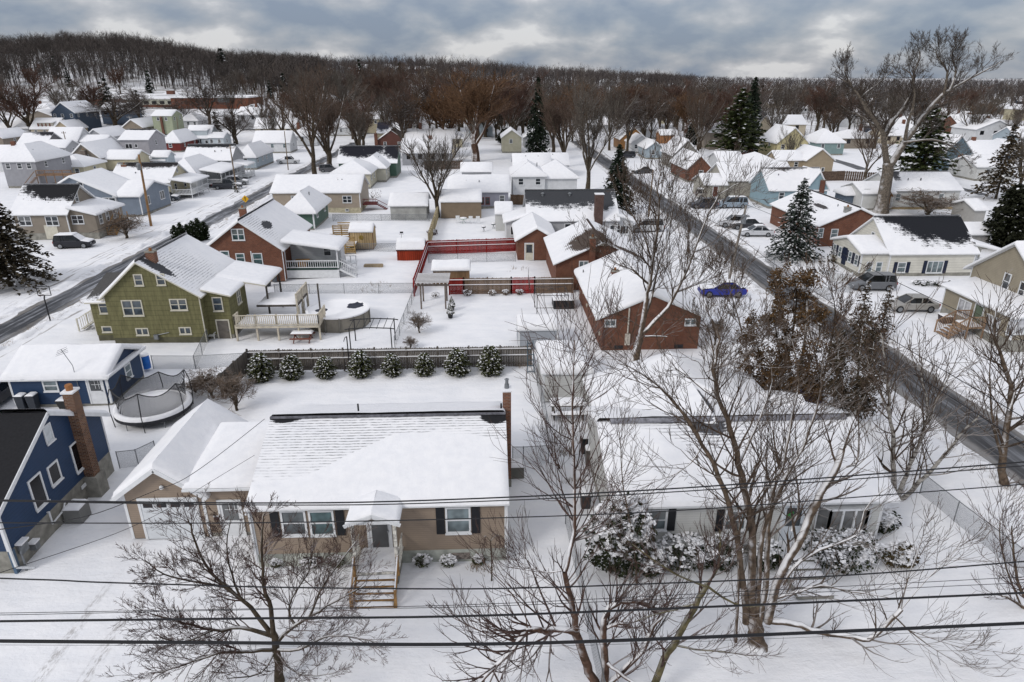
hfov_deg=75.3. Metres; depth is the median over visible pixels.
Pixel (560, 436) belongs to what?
shrub
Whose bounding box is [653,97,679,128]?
bare tree
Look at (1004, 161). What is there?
conifer
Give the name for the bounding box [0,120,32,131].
house
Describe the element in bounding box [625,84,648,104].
bare tree
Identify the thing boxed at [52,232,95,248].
car
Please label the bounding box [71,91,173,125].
bare tree
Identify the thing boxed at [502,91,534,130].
bare tree
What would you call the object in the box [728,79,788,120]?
bare tree
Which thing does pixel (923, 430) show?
bare tree
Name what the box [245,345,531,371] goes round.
wooden fence
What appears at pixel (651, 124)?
bare tree
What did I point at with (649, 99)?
bare tree
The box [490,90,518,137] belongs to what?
bare tree
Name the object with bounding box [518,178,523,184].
window
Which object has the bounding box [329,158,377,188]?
house
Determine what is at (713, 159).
house
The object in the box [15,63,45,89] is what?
bare tree
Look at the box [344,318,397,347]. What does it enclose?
arbour frame
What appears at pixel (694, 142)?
conifer
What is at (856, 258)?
window
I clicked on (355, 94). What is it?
bare tree
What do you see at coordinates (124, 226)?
bare tree
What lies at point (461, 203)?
shed
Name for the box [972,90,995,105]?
bare tree
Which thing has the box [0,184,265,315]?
snow bank
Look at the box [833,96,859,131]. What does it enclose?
bare tree
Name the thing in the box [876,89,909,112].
bare tree
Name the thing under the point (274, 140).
house
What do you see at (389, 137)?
house
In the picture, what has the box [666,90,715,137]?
bare tree
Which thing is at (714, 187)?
window
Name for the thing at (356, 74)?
bare tree
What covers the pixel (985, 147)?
house
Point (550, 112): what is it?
bare tree
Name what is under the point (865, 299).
conifer
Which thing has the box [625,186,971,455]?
snow bank
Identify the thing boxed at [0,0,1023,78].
sky
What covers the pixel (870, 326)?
power cable
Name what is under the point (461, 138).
house
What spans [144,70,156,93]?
conifer
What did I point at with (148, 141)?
house
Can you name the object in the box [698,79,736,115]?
bare tree
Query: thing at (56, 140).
house
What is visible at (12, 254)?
conifer
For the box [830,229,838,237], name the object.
window
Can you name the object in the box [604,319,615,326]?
window
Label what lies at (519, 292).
shrub
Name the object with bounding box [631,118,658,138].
house
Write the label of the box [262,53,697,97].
ridge woods
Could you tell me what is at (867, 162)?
bare tree
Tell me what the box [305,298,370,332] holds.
swimming pool
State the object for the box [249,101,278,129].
bare tree
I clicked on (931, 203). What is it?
shrub
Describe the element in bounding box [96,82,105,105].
conifer
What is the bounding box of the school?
[88,91,263,108]
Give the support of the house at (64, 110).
on the ground at (478, 321)
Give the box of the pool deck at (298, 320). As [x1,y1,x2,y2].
[233,282,325,340]
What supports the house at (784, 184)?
on the ground at (478, 321)
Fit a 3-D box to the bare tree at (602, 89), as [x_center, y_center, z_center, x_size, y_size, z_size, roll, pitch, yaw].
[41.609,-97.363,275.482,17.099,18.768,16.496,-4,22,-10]
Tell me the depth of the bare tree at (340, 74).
290.60 m
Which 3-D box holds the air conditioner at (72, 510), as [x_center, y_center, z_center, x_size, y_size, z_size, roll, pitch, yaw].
[-22.081,8.630,33.654,0.850,0.939,0.850,-1,22,-2]
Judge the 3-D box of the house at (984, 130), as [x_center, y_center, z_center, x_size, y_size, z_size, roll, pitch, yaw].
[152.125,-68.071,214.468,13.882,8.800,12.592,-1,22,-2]
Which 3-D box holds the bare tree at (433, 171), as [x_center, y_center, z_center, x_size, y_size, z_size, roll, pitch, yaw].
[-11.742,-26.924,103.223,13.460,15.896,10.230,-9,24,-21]
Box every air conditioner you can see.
[61,499,91,521]
[511,458,523,478]
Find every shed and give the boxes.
[149,154,165,161]
[150,150,175,161]
[348,222,376,249]
[388,192,430,219]
[396,232,425,260]
[431,259,470,283]
[440,189,481,217]
[460,162,492,173]
[494,201,512,230]
[516,314,559,348]
[535,340,593,401]
[833,185,854,203]
[951,198,989,221]
[964,221,995,248]
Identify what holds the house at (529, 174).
on the ground at (478, 321)
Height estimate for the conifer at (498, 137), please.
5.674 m
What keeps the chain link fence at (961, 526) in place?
on the ground at (478, 321)
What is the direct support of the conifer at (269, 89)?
on the ground at (478, 321)
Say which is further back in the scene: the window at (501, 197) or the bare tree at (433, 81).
the bare tree at (433, 81)
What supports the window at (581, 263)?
in the house at (563, 249)
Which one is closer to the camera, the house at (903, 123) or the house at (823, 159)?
the house at (823, 159)
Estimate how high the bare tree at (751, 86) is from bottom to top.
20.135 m
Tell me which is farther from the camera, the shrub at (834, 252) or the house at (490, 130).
the house at (490, 130)
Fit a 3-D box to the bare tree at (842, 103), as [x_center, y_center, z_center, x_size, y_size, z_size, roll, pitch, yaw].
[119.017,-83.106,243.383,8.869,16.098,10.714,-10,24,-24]
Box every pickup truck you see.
[211,178,242,189]
[276,155,299,163]
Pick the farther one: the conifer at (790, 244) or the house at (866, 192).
the house at (866, 192)
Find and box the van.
[633,217,664,232]
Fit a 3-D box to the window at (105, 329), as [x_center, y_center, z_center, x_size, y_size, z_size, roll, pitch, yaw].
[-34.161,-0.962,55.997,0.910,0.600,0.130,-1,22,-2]
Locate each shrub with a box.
[178,374,203,392]
[185,366,237,398]
[208,371,257,415]
[232,182,240,192]
[268,557,282,568]
[299,557,320,568]
[329,555,344,567]
[403,336,417,346]
[411,553,432,567]
[439,553,456,567]
[472,553,485,564]
[502,289,509,294]
[515,289,522,294]
[523,396,585,468]
[583,492,657,578]
[637,545,669,578]
[654,531,716,571]
[701,533,743,571]
[704,308,727,345]
[756,538,783,571]
[800,527,889,574]
[820,262,840,273]
[827,250,836,262]
[878,187,964,214]
[878,506,902,533]
[881,539,920,567]
[911,279,933,285]
[932,279,947,285]
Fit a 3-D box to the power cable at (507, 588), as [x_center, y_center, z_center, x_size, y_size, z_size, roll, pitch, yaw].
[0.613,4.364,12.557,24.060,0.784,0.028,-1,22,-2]
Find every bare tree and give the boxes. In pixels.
[0,74,60,131]
[0,83,32,127]
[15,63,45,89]
[38,74,84,105]
[66,77,105,103]
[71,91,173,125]
[99,484,406,681]
[100,209,149,238]
[104,85,154,117]
[106,65,125,93]
[150,98,201,116]
[175,74,238,124]
[186,105,258,143]
[217,68,239,94]
[219,80,247,114]
[221,79,240,92]
[224,112,244,143]
[238,72,255,94]
[238,84,270,118]
[240,65,260,94]
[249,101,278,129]
[261,93,290,129]
[266,60,335,173]
[269,91,285,117]
[276,84,302,116]
[278,77,310,126]
[281,72,369,165]
[296,81,334,119]
[300,110,336,150]
[304,65,342,95]
[312,70,344,93]
[313,73,335,95]
[318,73,362,118]
[334,95,368,138]
[336,84,367,105]
[336,92,376,118]
[336,104,372,144]
[337,96,387,144]
[342,103,373,144]
[343,66,368,90]
[344,67,370,99]
[350,66,382,84]
[351,63,378,90]
[353,78,379,111]
[354,84,386,111]
[355,62,394,93]
[358,81,377,106]
[364,88,397,121]
[369,66,419,106]
[373,80,430,138]
[381,72,400,98]
[386,81,414,102]
[389,98,421,129]
[390,75,429,128]
[393,61,422,88]
[393,116,479,217]
[394,83,421,124]
[397,82,465,129]
[405,311,432,332]
[410,74,452,127]
[410,89,443,127]
[424,229,694,681]
[425,66,448,90]
[428,73,471,127]
[434,63,524,161]
[439,76,464,130]
[443,78,499,138]
[478,530,506,580]
[481,116,495,136]
[487,65,550,128]
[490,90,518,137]
[492,77,522,125]
[496,96,514,129]
[497,75,526,88]
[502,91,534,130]
[507,84,546,134]
[513,233,1023,681]
[529,96,575,151]
[534,74,599,151]
[540,78,551,93]
[561,79,612,146]
[566,63,640,188]
[567,116,792,361]
[583,75,629,150]
[583,373,661,582]
[598,85,633,109]
[599,481,820,681]
[604,103,638,128]
[606,82,649,107]
[606,95,658,150]
[616,88,674,134]
[625,75,640,87]
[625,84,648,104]
[627,89,663,136]
[636,96,667,138]
[649,82,676,122]
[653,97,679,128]
[659,240,811,373]
[661,78,703,126]
[662,99,677,119]
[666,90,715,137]
[667,94,679,129]
[682,101,723,148]
[683,85,725,150]
[685,79,711,96]
[685,80,701,96]
[686,91,725,149]
[691,77,724,98]
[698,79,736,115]
[703,81,747,120]
[709,92,739,146]
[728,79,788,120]
[728,80,771,93]
[759,96,796,126]
[763,79,805,113]
[767,81,783,106]
[776,123,806,149]
[779,90,806,114]
[779,252,887,381]
[785,89,803,110]
[791,89,811,114]
[803,77,853,131]
[804,90,843,127]
[809,24,1020,213]
[820,88,853,105]
[820,105,846,130]
[827,95,849,132]
[827,266,1020,500]
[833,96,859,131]
[841,89,872,128]
[849,90,872,103]
[851,118,897,179]
[852,102,898,148]
[858,98,888,118]
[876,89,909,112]
[888,82,909,97]
[893,97,920,115]
[908,100,932,120]
[910,104,948,127]
[916,86,942,111]
[931,95,958,114]
[939,93,972,115]
[946,467,1023,608]
[950,85,994,110]
[951,269,1023,486]
[954,93,1012,125]
[963,84,994,105]
[971,103,996,114]
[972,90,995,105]
[979,90,1014,116]
[998,111,1023,128]
[1006,104,1023,119]
[1012,98,1023,110]
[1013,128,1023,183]
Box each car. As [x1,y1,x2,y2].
[0,382,11,402]
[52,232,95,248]
[169,192,180,200]
[226,175,248,184]
[318,164,337,171]
[623,151,635,157]
[633,166,652,173]
[691,197,718,208]
[696,187,714,197]
[697,279,747,297]
[717,213,749,227]
[729,217,764,229]
[738,224,774,236]
[847,271,897,291]
[882,293,940,312]
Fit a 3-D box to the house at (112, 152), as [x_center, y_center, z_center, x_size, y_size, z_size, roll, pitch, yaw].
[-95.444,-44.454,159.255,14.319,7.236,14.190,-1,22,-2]
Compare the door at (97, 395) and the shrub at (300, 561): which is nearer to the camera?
the shrub at (300, 561)
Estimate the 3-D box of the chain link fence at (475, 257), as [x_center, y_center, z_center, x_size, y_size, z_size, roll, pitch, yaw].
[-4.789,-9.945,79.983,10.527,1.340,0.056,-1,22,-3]
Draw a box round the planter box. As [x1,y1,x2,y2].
[364,263,382,266]
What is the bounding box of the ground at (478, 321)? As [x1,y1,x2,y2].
[0,51,1023,681]
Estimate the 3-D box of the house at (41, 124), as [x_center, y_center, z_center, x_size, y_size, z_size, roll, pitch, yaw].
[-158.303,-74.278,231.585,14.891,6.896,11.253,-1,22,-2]
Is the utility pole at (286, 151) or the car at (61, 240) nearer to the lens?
the car at (61, 240)
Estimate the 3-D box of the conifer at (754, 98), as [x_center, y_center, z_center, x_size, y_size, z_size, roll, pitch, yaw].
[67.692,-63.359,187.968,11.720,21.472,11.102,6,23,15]
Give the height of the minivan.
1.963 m
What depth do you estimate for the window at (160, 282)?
53.93 m
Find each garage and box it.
[0,343,145,406]
[512,212,554,259]
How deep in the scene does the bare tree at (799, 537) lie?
23.55 m
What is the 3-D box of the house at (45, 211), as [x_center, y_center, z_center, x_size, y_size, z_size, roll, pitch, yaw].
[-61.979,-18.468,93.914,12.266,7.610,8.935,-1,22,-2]
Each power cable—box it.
[0,461,1023,503]
[0,465,1023,505]
[0,484,1023,523]
[0,561,1023,589]
[0,592,1023,621]
[0,621,1023,645]
[8,582,1023,614]
[14,577,1017,612]
[90,129,349,232]
[105,628,1023,647]
[578,141,1023,444]
[590,144,1023,417]
[602,134,1023,340]
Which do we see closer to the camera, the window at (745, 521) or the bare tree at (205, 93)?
the window at (745, 521)
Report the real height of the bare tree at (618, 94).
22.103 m
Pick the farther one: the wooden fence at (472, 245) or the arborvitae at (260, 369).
the wooden fence at (472, 245)
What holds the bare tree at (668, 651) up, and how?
on the ground at (478, 321)
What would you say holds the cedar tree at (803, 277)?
on the ground at (478, 321)
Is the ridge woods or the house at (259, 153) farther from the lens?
the ridge woods
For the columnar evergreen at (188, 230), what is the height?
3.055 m
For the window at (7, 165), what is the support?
in the house at (35, 162)
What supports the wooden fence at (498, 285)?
on the ground at (478, 321)
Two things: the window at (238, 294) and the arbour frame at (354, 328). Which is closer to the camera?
the arbour frame at (354, 328)
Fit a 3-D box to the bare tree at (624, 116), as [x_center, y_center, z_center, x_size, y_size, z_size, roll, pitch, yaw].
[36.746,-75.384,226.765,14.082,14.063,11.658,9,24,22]
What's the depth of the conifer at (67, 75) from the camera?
397.83 m
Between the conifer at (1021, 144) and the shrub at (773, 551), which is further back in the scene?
the conifer at (1021, 144)
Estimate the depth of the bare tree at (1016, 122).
205.53 m
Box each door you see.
[44,225,57,238]
[87,380,106,403]
[140,500,201,538]
[217,321,230,338]
[219,505,244,536]
[369,524,390,547]
[525,244,532,259]
[780,506,804,539]
[841,247,847,264]
[973,304,983,322]
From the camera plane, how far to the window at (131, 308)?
54.70 m
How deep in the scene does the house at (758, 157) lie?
151.33 m
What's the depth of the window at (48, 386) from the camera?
44.86 m
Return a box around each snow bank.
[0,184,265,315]
[0,194,271,350]
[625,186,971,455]
[638,176,1018,421]
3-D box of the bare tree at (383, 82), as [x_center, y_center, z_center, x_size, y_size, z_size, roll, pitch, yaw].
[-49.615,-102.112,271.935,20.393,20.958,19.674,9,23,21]
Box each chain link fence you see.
[115,440,154,468]
[150,353,241,368]
[193,329,208,368]
[274,283,412,293]
[332,214,429,220]
[344,243,395,251]
[394,286,414,346]
[428,252,515,262]
[512,445,548,464]
[534,355,552,453]
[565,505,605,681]
[765,252,832,299]
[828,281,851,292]
[919,474,1023,574]
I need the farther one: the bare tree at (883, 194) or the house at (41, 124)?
the house at (41, 124)
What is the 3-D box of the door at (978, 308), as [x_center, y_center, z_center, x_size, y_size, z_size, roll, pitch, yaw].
[40.213,-2.107,57.397,0.100,2.000,0.950,-1,22,-2]
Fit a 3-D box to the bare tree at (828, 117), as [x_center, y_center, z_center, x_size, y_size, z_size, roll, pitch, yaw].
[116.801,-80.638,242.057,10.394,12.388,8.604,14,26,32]
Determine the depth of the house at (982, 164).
142.49 m
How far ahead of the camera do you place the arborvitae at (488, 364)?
49.40 m
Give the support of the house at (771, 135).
on the ground at (478, 321)
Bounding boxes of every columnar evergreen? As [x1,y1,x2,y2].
[170,225,180,239]
[175,222,185,234]
[183,224,192,235]
[187,220,199,240]
[193,218,204,240]
[201,221,210,239]
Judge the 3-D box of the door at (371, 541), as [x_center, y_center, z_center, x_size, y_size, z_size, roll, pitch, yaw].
[-5.992,8.589,29.976,0.920,2.000,0.100,-1,22,-2]
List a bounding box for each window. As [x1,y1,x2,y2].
[5,163,10,168]
[16,163,22,168]
[17,216,32,225]
[26,163,31,168]
[27,471,50,512]
[41,381,59,392]
[44,216,59,225]
[46,459,63,488]
[69,441,84,474]
[71,215,84,223]
[97,299,107,314]
[98,214,103,223]
[101,326,112,332]
[120,300,144,316]
[124,362,133,380]
[125,144,132,148]
[132,274,143,286]
[135,328,149,335]
[155,273,166,285]
[159,190,164,199]
[169,299,188,310]
[178,327,191,334]
[211,297,223,311]
[220,251,229,256]
[231,229,244,240]
[235,253,244,260]
[236,289,242,305]
[252,253,262,263]
[279,511,308,537]
[307,510,336,537]
[323,249,331,256]
[342,196,351,202]
[445,507,471,534]
[452,552,469,558]
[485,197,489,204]
[499,195,504,200]
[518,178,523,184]
[535,178,540,184]
[579,261,588,266]
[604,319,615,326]
[620,225,628,234]
[647,509,667,531]
[684,318,696,325]
[712,186,718,197]
[722,509,746,532]
[778,192,784,199]
[813,504,873,535]
[817,228,823,237]
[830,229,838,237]
[837,246,842,257]
[846,251,852,262]
[853,254,858,266]
[865,262,872,272]
[875,262,882,271]
[894,194,901,201]
[896,262,906,272]
[925,261,944,273]
[956,298,971,318]
[984,313,1000,333]
[1001,272,1011,288]
[1005,317,1023,334]
[1017,281,1023,295]
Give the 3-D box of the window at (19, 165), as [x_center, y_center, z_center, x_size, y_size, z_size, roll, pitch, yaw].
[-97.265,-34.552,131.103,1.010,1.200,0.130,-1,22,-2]
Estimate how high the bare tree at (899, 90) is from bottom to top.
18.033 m
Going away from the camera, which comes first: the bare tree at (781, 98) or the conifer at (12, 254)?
the conifer at (12, 254)
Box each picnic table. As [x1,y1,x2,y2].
[289,330,315,343]
[549,397,585,420]
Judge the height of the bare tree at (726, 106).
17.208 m
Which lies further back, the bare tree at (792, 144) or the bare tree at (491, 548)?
the bare tree at (792, 144)
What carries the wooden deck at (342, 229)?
on the ground at (478, 321)
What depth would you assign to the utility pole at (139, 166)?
97.36 m
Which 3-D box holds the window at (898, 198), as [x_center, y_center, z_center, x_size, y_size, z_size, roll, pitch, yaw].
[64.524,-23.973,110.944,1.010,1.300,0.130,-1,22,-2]
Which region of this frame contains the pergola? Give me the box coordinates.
[415,273,449,308]
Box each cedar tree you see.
[731,262,849,403]
[819,305,893,418]
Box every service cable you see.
[0,419,263,529]
[0,456,252,572]
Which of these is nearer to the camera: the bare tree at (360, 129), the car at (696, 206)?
the car at (696, 206)
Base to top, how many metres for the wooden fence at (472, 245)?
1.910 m
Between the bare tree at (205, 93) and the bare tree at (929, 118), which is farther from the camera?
the bare tree at (205, 93)
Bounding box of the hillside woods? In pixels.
[0,29,329,112]
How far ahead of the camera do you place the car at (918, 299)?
62.91 m
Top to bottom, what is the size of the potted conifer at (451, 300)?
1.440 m
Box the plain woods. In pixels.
[635,73,1023,107]
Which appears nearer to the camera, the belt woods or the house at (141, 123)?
the house at (141, 123)
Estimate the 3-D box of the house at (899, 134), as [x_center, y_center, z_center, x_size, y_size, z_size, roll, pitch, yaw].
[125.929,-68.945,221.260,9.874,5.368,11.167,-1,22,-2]
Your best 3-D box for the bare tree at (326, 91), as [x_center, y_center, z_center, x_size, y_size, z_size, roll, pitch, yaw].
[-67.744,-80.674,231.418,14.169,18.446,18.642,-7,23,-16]
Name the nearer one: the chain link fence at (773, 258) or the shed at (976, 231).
the chain link fence at (773, 258)
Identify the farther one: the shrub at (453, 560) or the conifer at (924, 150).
the conifer at (924, 150)
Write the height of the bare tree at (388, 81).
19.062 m
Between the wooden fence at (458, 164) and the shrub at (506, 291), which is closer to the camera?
the shrub at (506, 291)
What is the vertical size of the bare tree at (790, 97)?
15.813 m
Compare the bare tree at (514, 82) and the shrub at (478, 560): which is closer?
the shrub at (478, 560)
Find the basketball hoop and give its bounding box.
[35,286,50,320]
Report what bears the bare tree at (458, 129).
on the ground at (478, 321)
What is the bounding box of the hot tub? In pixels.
[551,293,573,308]
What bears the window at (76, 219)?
in the house at (45, 211)
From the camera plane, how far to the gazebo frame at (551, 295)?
62.10 m
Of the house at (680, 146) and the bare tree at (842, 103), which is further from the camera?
the bare tree at (842, 103)
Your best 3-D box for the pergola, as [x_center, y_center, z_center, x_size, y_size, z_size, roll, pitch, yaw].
[-7.651,-4.864,64.835,3.198,2.790,3.200,-1,22,-2]
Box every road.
[0,142,354,342]
[570,141,1023,485]
[834,159,864,169]
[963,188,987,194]
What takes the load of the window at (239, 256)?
in the house at (272, 232)
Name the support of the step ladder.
on the ground at (478, 321)
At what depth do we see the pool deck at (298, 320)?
56.74 m
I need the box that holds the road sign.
[242,195,247,206]
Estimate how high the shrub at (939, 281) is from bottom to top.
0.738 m
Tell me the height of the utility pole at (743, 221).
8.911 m
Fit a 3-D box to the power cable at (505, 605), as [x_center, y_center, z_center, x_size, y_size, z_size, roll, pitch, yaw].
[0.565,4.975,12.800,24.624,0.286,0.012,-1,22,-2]
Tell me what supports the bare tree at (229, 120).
on the ground at (478, 321)
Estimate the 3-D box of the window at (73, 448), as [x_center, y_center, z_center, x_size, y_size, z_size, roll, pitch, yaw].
[-22.637,5.990,34.706,0.130,1.700,1.060,-1,22,-2]
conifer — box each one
[0,203,62,295]
[51,56,60,77]
[64,68,75,86]
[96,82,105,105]
[100,78,113,101]
[134,90,146,116]
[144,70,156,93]
[212,112,222,131]
[215,48,230,77]
[266,80,275,98]
[280,73,288,99]
[357,59,360,71]
[446,303,454,317]
[448,296,454,309]
[495,127,507,142]
[525,77,550,152]
[603,144,636,215]
[684,124,696,144]
[704,87,770,152]
[734,77,762,151]
[762,178,825,266]
[847,281,872,333]
[870,286,898,342]
[877,104,967,174]
[964,124,1023,198]
[981,183,1023,247]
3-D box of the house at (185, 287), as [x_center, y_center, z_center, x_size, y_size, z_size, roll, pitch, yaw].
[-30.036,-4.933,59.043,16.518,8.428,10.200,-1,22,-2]
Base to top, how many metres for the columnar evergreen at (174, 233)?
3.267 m
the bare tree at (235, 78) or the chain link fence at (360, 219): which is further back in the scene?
the bare tree at (235, 78)
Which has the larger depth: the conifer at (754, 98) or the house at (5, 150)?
the conifer at (754, 98)
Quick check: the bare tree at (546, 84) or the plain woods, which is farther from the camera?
the plain woods
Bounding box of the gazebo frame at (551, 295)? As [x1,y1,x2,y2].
[534,286,568,316]
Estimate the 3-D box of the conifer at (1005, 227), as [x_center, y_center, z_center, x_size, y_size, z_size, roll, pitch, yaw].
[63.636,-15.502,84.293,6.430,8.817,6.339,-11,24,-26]
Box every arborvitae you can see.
[244,352,277,382]
[277,354,305,380]
[313,355,337,379]
[345,350,375,378]
[380,353,404,376]
[412,352,435,376]
[443,348,472,376]
[476,345,505,376]
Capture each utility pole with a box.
[136,154,152,225]
[226,145,236,189]
[284,131,288,169]
[648,170,653,214]
[728,205,746,278]
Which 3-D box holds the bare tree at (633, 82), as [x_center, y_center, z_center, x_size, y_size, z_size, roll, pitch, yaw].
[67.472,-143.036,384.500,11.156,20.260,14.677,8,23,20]
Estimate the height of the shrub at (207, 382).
2.832 m
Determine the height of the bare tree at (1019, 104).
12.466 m
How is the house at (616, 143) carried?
on the ground at (478, 321)
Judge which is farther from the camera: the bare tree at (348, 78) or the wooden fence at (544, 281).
the bare tree at (348, 78)
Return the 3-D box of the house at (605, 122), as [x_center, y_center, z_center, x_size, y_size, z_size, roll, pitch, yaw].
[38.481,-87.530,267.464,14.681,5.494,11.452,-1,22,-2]
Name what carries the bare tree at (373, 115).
on the ground at (478, 321)
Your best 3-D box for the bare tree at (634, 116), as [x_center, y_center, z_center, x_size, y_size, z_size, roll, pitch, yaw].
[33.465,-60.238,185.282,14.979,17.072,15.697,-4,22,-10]
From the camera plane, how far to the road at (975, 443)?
48.29 m
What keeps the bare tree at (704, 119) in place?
on the ground at (478, 321)
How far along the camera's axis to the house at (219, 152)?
144.12 m
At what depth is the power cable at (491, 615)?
12.90 m
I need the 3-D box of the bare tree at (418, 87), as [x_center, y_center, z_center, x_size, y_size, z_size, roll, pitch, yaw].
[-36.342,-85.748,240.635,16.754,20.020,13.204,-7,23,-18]
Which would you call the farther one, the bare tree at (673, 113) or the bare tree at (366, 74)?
the bare tree at (366, 74)
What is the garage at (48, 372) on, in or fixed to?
on the ground at (478, 321)
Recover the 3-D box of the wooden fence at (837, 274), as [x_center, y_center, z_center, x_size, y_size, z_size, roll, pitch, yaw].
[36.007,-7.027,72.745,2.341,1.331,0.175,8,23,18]
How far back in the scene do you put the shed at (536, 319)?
54.35 m
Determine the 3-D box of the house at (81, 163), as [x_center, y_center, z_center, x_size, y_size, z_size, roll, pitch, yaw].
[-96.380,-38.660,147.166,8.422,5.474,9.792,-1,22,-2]
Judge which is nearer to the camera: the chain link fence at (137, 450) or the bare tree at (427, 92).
the chain link fence at (137, 450)
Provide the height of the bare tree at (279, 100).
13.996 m
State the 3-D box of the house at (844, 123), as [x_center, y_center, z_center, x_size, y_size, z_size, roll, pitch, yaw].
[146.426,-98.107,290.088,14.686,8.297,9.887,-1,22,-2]
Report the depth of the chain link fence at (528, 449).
38.15 m
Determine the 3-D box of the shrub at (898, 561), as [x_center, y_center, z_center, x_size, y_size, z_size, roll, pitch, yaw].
[17.808,9.744,30.365,1.801,1.440,1.278,-1,22,-2]
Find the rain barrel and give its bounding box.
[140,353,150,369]
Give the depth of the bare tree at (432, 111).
180.60 m
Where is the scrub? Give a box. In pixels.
[238,83,1019,131]
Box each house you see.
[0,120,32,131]
[0,127,25,144]
[0,141,20,171]
[0,141,75,187]
[0,383,113,573]
[10,183,127,239]
[16,132,79,152]
[19,101,54,117]
[24,109,51,120]
[29,118,88,131]
[48,127,116,142]
[50,100,101,131]
[58,168,170,216]
[70,154,106,172]
[72,138,150,170]
[76,232,281,342]
[89,125,124,143]
[101,102,141,123]
[109,378,511,609]
[113,162,209,198]
[117,129,166,153]
[122,116,153,129]
[150,109,183,134]
[165,128,197,151]
[178,153,242,186]
[182,143,254,178]
[183,112,207,128]
[188,125,231,143]
[206,198,357,280]
[237,103,273,128]
[241,140,273,169]
[252,130,297,152]
[253,118,301,131]
[269,174,387,212]
[284,185,331,229]
[294,123,320,144]
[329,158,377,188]
[330,119,356,135]
[337,145,401,177]
[363,112,383,133]
[365,152,390,181]
[374,128,401,147]
[376,122,413,137]
[400,135,453,164]
[404,123,456,157]
[447,174,510,208]
[455,132,463,146]
[469,122,493,135]
[500,126,522,152]
[502,189,634,237]
[509,159,578,204]
[511,153,551,165]
[522,128,551,147]
[535,152,570,166]
[543,218,646,289]
[574,249,707,349]
[582,351,900,598]
[588,117,619,131]
[612,126,643,149]
[624,132,645,152]
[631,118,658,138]
[637,138,662,158]
[655,129,677,143]
[660,135,699,167]
[670,148,711,181]
[693,161,789,199]
[702,122,735,149]
[707,151,743,165]
[741,152,777,161]
[749,166,829,208]
[758,124,809,154]
[759,115,807,134]
[766,144,835,170]
[769,189,876,246]
[801,105,811,112]
[804,128,846,154]
[825,106,867,126]
[830,215,1000,276]
[834,128,879,148]
[840,171,964,209]
[863,117,900,132]
[867,126,908,143]
[893,119,925,131]
[896,115,919,126]
[917,133,973,170]
[934,241,1023,351]
[941,114,994,132]
[948,155,1016,180]
[951,116,1010,139]
[967,137,1012,158]
[991,126,1023,140]
[993,138,1023,160]
[1002,104,1023,120]
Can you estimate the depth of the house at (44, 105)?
270.03 m
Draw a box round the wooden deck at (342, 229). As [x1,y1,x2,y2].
[332,222,357,253]
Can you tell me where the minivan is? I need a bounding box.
[718,195,748,208]
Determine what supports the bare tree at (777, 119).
on the ground at (478, 321)
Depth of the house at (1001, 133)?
195.39 m
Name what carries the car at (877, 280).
on the ground at (478, 321)
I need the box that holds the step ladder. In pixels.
[527,340,534,373]
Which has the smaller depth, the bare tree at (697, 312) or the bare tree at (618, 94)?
the bare tree at (697, 312)
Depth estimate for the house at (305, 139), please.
211.02 m
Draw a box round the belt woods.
[232,52,1023,116]
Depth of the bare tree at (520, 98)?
206.61 m
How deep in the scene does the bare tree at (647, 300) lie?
47.99 m
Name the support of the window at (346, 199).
in the house at (347, 193)
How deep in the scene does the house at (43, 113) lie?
250.18 m
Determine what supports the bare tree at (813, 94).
on the ground at (478, 321)
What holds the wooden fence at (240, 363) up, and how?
on the ground at (478, 321)
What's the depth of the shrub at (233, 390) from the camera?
44.02 m
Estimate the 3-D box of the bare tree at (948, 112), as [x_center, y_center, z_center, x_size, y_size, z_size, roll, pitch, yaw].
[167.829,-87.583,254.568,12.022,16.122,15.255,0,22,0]
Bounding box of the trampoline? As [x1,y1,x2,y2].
[107,369,193,432]
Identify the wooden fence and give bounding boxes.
[218,349,248,394]
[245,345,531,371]
[413,238,515,292]
[424,160,462,168]
[428,206,438,240]
[448,278,463,294]
[463,277,511,293]
[510,194,523,204]
[511,277,533,293]
[534,276,573,292]
[821,171,876,180]
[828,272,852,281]
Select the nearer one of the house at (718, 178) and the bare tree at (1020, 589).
the bare tree at (1020, 589)
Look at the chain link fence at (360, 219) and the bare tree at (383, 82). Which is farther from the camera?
the bare tree at (383, 82)
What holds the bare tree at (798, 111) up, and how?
on the ground at (478, 321)
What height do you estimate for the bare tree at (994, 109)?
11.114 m
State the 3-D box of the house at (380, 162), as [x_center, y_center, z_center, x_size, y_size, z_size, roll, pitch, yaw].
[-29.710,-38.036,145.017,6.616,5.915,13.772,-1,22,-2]
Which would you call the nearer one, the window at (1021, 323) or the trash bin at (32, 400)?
the trash bin at (32, 400)
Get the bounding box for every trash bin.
[12,392,28,408]
[23,392,39,408]
[54,396,65,408]
[580,433,588,453]
[580,488,591,508]
[585,444,589,465]
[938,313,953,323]
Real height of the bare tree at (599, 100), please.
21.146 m
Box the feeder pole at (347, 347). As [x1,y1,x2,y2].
[343,336,349,360]
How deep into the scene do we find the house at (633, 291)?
54.58 m

